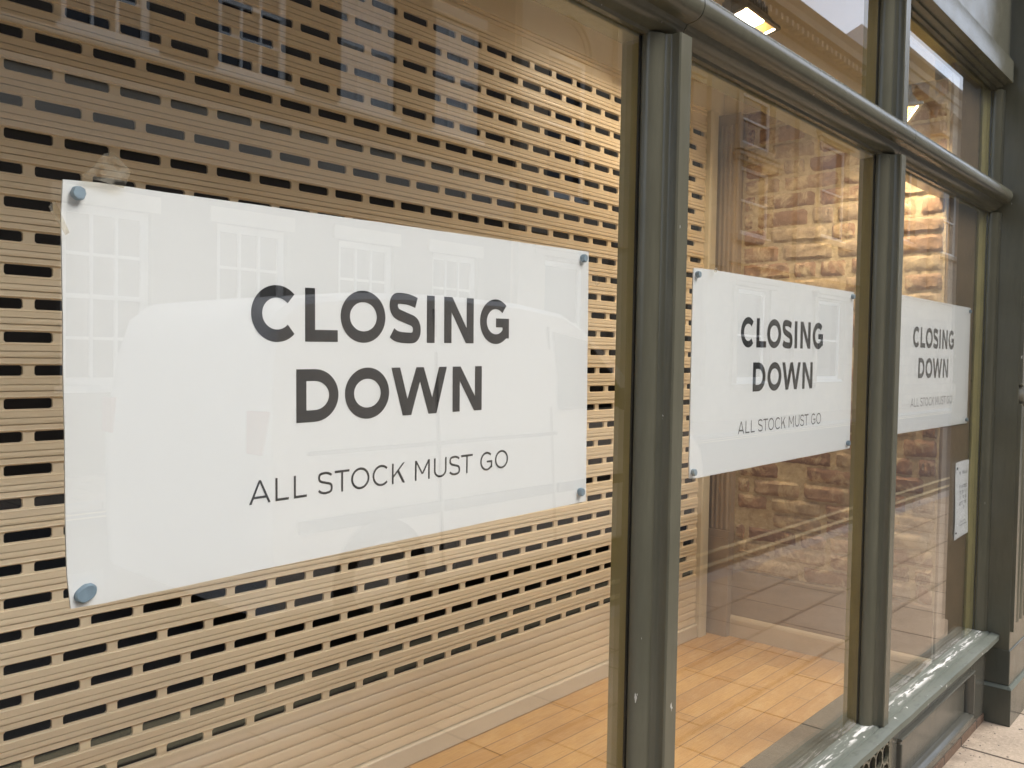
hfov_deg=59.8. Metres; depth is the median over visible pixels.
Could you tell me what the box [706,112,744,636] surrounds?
corner pillar
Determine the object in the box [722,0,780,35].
floodlight
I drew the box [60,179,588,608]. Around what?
closing down sign
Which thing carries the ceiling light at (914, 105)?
attached to the ceiling
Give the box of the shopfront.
[533,0,1023,767]
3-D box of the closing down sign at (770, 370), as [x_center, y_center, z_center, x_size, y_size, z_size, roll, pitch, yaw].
[0.649,-0.029,2.117,0.011,0.430,0.868,3,3,41]
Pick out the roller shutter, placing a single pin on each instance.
(420, 710)
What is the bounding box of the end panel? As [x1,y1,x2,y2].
[932,63,980,662]
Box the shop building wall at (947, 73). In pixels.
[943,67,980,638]
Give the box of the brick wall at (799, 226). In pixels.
[690,77,951,676]
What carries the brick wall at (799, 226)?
on the display floor
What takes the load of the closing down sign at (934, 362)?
attached to the shopfront
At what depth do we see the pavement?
3.23 m
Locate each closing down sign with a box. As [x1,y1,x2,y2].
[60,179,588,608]
[688,268,855,478]
[897,295,971,433]
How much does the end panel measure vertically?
2.153 m
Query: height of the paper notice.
0.289 m
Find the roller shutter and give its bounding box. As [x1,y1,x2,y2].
[0,0,718,767]
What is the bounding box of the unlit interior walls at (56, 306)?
[0,0,700,767]
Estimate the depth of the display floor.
2.82 m
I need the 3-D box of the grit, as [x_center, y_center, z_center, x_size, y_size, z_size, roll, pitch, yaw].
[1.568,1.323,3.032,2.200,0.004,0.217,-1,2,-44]
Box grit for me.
[950,720,1022,766]
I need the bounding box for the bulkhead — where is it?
[459,0,943,115]
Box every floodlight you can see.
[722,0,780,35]
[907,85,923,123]
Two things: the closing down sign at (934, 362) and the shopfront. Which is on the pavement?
the shopfront
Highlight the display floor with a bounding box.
[404,632,843,767]
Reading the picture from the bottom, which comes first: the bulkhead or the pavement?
the pavement
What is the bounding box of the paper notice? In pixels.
[954,460,968,539]
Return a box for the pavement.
[942,710,1023,767]

